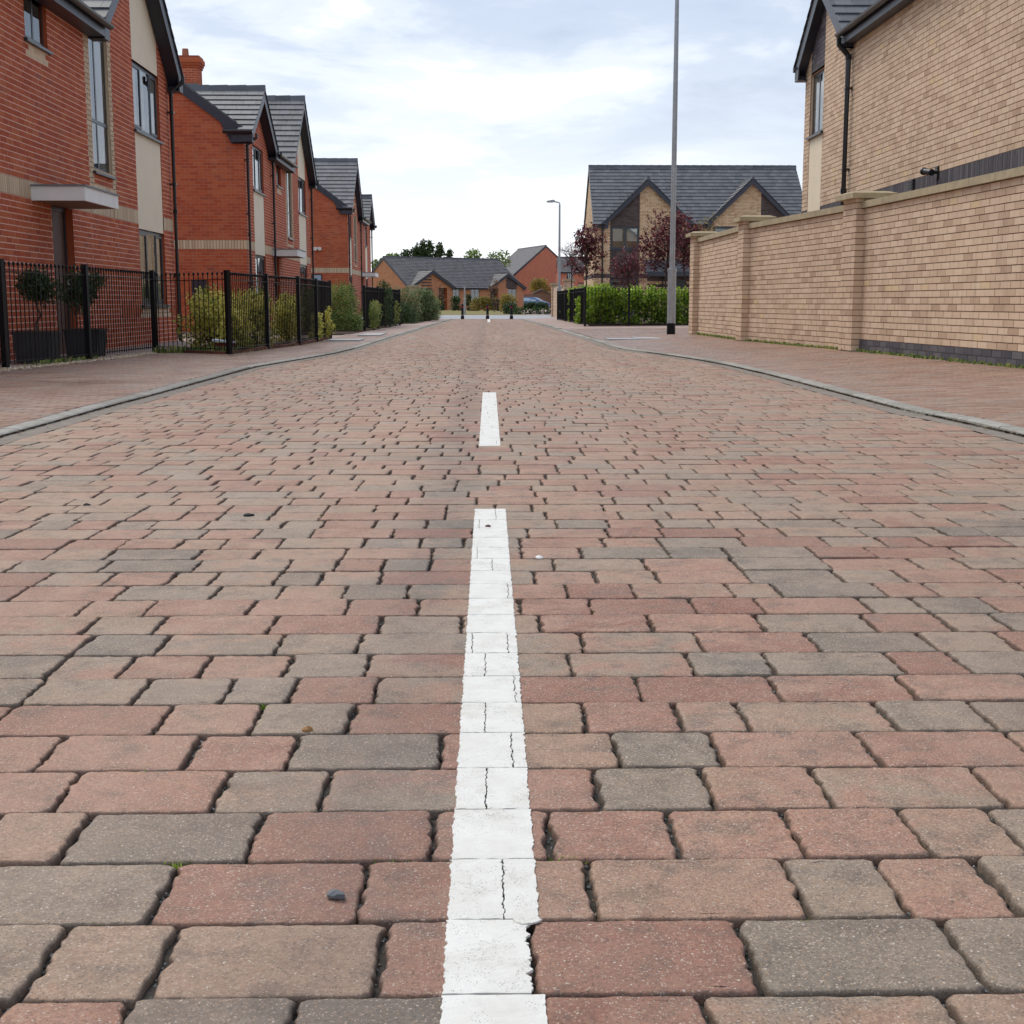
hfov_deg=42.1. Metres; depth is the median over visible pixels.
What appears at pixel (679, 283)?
door
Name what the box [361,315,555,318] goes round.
footpath
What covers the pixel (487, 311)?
bollard
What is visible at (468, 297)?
bushy shrub
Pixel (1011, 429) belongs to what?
kerb
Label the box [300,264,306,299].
window
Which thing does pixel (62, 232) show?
door
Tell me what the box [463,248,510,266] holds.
treetop
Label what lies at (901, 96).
brick house
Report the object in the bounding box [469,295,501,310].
bushy shrub
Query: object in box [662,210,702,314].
purple tree
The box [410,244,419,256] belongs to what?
conifer
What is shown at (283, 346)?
edging leaves
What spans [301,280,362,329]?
bushy shrub
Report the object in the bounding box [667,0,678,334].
street lamp
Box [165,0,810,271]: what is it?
sky
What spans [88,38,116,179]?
window
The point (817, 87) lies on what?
window
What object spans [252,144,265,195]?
window
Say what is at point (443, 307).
bushy shrub
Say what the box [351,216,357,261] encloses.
window
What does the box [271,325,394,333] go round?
garden soil
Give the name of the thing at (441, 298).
sapling
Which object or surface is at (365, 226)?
window
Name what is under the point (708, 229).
golden tree
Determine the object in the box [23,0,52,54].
window
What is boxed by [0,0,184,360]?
brick house
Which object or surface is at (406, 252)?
conifer
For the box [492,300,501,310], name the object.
post box
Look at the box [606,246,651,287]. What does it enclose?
purple tree
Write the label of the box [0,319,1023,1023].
road
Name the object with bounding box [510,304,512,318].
bollard
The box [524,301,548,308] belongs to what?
hedge
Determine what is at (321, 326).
variegated shrub
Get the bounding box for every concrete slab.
[358,333,386,335]
[604,338,637,339]
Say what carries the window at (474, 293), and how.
in the bungalow
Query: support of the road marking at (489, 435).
on the road
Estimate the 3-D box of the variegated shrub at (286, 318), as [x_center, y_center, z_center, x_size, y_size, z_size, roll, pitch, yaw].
[-3.885,-3.366,23.029,0.587,0.884,1.212,-1,9,-5]
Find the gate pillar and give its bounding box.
[407,285,420,294]
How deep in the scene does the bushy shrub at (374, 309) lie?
34.84 m
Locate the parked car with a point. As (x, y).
(532, 299)
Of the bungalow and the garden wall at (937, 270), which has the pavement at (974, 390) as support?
the garden wall at (937, 270)
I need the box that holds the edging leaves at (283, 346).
[240,337,331,352]
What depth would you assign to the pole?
82.74 m
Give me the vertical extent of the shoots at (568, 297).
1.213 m
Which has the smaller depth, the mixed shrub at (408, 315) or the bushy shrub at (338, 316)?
the bushy shrub at (338, 316)
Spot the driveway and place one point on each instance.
(535, 312)
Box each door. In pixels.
[51,205,77,353]
[274,257,279,320]
[439,288,446,309]
[676,280,685,312]
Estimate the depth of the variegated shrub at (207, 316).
19.80 m
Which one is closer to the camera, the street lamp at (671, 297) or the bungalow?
the street lamp at (671, 297)
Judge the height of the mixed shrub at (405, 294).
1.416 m
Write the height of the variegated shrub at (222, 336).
0.642 m
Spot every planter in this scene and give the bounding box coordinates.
[11,331,61,362]
[63,328,107,357]
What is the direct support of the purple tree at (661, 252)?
on the garden soil
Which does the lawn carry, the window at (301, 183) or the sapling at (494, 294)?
the sapling at (494, 294)
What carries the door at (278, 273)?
in the brick house at (246, 175)
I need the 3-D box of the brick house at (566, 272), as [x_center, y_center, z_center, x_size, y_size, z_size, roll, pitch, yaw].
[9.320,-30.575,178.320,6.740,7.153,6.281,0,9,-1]
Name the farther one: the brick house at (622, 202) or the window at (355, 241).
the brick house at (622, 202)
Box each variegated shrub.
[173,283,250,347]
[216,307,255,349]
[232,286,278,346]
[271,292,304,342]
[311,312,325,339]
[325,306,335,337]
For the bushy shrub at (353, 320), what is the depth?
32.96 m
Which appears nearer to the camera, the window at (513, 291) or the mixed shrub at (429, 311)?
the mixed shrub at (429, 311)
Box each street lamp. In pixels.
[547,200,560,290]
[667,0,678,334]
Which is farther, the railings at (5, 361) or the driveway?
the driveway
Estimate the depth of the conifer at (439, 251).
171.36 m
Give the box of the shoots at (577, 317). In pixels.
[573,296,586,323]
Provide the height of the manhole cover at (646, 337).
0.026 m
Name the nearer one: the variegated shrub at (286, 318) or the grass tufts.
the grass tufts
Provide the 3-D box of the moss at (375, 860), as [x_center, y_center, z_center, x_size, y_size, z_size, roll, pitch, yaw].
[0.723,-0.073,5.006,3.234,0.010,7.044,0,9,-1]
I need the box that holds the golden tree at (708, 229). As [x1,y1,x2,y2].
[682,213,720,258]
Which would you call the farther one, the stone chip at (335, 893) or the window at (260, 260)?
the window at (260, 260)
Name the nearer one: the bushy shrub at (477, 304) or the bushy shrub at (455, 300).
the bushy shrub at (477, 304)
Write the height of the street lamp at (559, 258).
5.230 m
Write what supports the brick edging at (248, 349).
on the garden soil at (263, 342)
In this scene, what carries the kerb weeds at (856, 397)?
on the road
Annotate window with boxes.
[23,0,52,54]
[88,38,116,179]
[131,58,163,144]
[139,229,169,307]
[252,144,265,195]
[255,254,265,300]
[276,166,282,189]
[286,173,294,240]
[298,177,307,217]
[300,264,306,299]
[311,274,321,279]
[350,215,352,239]
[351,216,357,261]
[365,226,367,247]
[453,290,458,295]
[470,290,478,301]
[508,289,515,302]
[609,226,639,250]
[610,278,638,313]
[713,226,737,231]
[806,65,824,139]
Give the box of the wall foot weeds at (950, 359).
[695,332,1023,368]
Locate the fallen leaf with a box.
[302,726,312,731]
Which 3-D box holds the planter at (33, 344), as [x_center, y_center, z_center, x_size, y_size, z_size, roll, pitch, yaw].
[-5.700,-1.987,15.989,0.470,0.372,0.420,0,9,-1]
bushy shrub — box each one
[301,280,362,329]
[342,312,364,330]
[367,299,382,329]
[377,279,396,326]
[393,301,400,325]
[436,297,445,309]
[450,295,460,310]
[465,294,471,310]
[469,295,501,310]
[499,293,518,309]
[500,301,517,313]
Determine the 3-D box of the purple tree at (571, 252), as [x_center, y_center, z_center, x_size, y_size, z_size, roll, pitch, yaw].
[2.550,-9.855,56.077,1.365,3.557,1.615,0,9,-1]
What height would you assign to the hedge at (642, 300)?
1.377 m
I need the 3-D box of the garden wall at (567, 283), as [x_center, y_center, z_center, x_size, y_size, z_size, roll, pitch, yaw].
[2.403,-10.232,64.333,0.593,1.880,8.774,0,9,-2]
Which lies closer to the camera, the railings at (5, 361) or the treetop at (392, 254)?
the railings at (5, 361)
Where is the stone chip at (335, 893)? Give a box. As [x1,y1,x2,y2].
[327,889,344,898]
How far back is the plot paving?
21.19 m
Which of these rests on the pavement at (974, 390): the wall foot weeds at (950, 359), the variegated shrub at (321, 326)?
the wall foot weeds at (950, 359)
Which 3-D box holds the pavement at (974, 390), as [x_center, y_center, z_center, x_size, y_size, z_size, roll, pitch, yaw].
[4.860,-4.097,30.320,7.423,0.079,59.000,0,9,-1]
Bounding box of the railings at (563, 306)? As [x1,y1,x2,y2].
[557,287,688,325]
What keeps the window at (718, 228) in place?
in the brick house at (622, 202)
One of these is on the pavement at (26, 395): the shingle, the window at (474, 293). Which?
the shingle
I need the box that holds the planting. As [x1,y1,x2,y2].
[507,305,550,313]
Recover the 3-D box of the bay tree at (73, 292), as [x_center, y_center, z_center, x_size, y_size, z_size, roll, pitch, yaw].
[-5.626,-2.835,17.459,0.549,0.860,0.727,2,9,15]
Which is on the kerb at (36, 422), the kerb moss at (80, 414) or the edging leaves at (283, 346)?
the kerb moss at (80, 414)
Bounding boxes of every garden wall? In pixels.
[550,279,575,317]
[686,166,1023,366]
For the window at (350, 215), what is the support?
in the brick house at (343, 219)
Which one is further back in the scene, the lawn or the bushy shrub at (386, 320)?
the lawn
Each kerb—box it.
[0,319,450,435]
[525,319,1023,436]
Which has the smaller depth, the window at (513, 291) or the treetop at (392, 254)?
the window at (513, 291)
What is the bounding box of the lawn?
[440,310,525,314]
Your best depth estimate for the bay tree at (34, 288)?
15.79 m
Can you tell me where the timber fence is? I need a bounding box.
[524,293,550,307]
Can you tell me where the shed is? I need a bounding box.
[532,289,549,301]
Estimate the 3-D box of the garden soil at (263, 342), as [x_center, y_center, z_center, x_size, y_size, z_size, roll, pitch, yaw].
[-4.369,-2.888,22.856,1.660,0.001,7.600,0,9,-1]
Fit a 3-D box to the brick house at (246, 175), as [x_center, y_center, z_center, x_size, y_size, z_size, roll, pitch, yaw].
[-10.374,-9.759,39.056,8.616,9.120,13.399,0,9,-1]
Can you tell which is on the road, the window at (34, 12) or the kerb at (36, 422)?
the kerb at (36, 422)
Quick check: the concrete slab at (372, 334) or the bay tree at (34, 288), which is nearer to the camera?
the bay tree at (34, 288)
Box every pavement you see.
[0,319,446,427]
[528,318,1023,427]
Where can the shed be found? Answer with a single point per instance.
(540, 291)
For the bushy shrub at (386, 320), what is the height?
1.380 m
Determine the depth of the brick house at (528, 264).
196.78 m
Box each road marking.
[440,509,547,1023]
[479,392,500,445]
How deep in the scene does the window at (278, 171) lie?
38.93 m
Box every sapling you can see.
[437,285,444,311]
[487,278,499,311]
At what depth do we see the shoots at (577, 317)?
41.10 m
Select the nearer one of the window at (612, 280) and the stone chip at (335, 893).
the stone chip at (335, 893)
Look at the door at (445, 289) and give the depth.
136.02 m
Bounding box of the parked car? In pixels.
[524,297,549,306]
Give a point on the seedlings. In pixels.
(49, 361)
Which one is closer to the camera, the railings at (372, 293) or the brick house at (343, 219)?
the railings at (372, 293)
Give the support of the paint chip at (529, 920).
on the road marking at (487, 951)
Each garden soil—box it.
[177,338,307,349]
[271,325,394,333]
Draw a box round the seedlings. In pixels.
[24,355,97,365]
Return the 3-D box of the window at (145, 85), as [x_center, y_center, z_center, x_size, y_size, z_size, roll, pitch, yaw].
[-6.636,-7.146,23.184,0.645,1.325,2.050,0,9,-1]
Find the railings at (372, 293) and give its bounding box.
[363,286,400,330]
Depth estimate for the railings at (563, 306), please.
39.84 m
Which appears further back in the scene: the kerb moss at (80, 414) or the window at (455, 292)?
the window at (455, 292)
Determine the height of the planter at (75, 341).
0.372 m
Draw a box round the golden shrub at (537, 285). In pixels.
[528,277,550,292]
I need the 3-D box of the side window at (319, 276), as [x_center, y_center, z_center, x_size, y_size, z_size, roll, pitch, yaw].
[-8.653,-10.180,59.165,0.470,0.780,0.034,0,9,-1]
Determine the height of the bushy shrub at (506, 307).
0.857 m
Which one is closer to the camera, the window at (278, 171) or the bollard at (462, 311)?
the window at (278, 171)
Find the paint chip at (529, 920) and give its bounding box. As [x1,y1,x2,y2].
[513,915,541,924]
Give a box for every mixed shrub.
[391,285,422,321]
[401,300,417,322]
[410,287,441,320]
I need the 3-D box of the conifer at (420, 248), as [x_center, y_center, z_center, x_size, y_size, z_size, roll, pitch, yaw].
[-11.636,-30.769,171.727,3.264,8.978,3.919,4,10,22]
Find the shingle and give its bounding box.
[0,352,155,371]
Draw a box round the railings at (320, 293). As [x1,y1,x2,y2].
[154,270,331,353]
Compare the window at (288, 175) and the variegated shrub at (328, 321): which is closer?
the variegated shrub at (328, 321)
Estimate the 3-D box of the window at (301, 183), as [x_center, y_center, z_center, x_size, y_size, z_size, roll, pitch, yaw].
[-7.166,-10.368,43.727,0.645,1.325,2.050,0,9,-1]
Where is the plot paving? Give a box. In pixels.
[0,324,398,366]
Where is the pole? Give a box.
[464,286,465,313]
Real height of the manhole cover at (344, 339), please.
0.026 m
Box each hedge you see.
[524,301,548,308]
[567,282,688,324]
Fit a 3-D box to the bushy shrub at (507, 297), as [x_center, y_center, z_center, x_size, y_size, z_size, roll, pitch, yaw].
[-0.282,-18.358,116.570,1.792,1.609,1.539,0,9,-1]
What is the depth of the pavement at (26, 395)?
12.81 m
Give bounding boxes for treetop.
[371,259,378,268]
[376,252,399,262]
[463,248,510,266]
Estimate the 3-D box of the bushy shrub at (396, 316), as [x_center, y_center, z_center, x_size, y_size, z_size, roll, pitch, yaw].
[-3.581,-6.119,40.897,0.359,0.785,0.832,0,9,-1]
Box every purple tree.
[557,237,580,287]
[563,220,607,286]
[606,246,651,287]
[627,195,693,324]
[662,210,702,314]
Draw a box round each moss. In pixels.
[0,348,354,436]
[125,414,886,920]
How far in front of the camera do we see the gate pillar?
59.31 m
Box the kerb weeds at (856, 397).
[619,348,1023,435]
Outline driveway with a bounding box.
[523,308,549,314]
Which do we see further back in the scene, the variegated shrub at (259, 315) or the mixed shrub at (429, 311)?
the mixed shrub at (429, 311)
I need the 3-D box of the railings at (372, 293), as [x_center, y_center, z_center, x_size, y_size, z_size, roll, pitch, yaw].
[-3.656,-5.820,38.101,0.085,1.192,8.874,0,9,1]
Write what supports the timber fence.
on the driveway
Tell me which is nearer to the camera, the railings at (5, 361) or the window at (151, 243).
the railings at (5, 361)
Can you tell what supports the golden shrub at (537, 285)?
on the driveway
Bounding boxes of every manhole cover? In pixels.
[326,339,363,340]
[631,337,662,338]
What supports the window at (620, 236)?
in the brick house at (622, 202)
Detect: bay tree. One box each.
[13,266,66,330]
[58,263,107,318]
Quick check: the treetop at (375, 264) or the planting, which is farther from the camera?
the treetop at (375, 264)
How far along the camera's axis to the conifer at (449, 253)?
171.52 m
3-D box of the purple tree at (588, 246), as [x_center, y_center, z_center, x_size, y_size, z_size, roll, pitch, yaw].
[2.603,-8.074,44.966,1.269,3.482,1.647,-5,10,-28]
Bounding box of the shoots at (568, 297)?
[566,288,570,321]
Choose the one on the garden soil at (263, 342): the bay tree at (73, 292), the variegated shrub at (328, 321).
the variegated shrub at (328, 321)
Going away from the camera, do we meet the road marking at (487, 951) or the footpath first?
the road marking at (487, 951)
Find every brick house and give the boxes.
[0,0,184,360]
[168,48,318,331]
[309,158,378,315]
[504,245,557,296]
[556,257,583,287]
[583,165,801,315]
[793,0,1023,212]
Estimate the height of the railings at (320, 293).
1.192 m
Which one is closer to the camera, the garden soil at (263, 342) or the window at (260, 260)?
the garden soil at (263, 342)
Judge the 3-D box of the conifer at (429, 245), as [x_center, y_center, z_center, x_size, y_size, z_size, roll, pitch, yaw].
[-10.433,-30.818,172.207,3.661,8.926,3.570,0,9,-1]
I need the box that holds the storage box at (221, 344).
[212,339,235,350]
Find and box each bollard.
[461,304,463,318]
[486,304,488,318]
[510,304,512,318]
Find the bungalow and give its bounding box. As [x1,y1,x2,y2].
[371,256,526,309]
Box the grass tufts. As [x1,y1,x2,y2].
[152,345,239,352]
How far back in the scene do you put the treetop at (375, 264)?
181.41 m
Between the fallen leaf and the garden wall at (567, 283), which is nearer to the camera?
the fallen leaf
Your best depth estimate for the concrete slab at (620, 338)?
24.82 m
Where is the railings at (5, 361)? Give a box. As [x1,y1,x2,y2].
[0,259,156,367]
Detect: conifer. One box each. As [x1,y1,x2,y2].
[399,249,410,255]
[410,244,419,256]
[416,238,429,256]
[423,240,435,256]
[431,241,445,256]
[443,248,453,257]
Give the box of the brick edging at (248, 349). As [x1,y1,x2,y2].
[160,337,330,353]

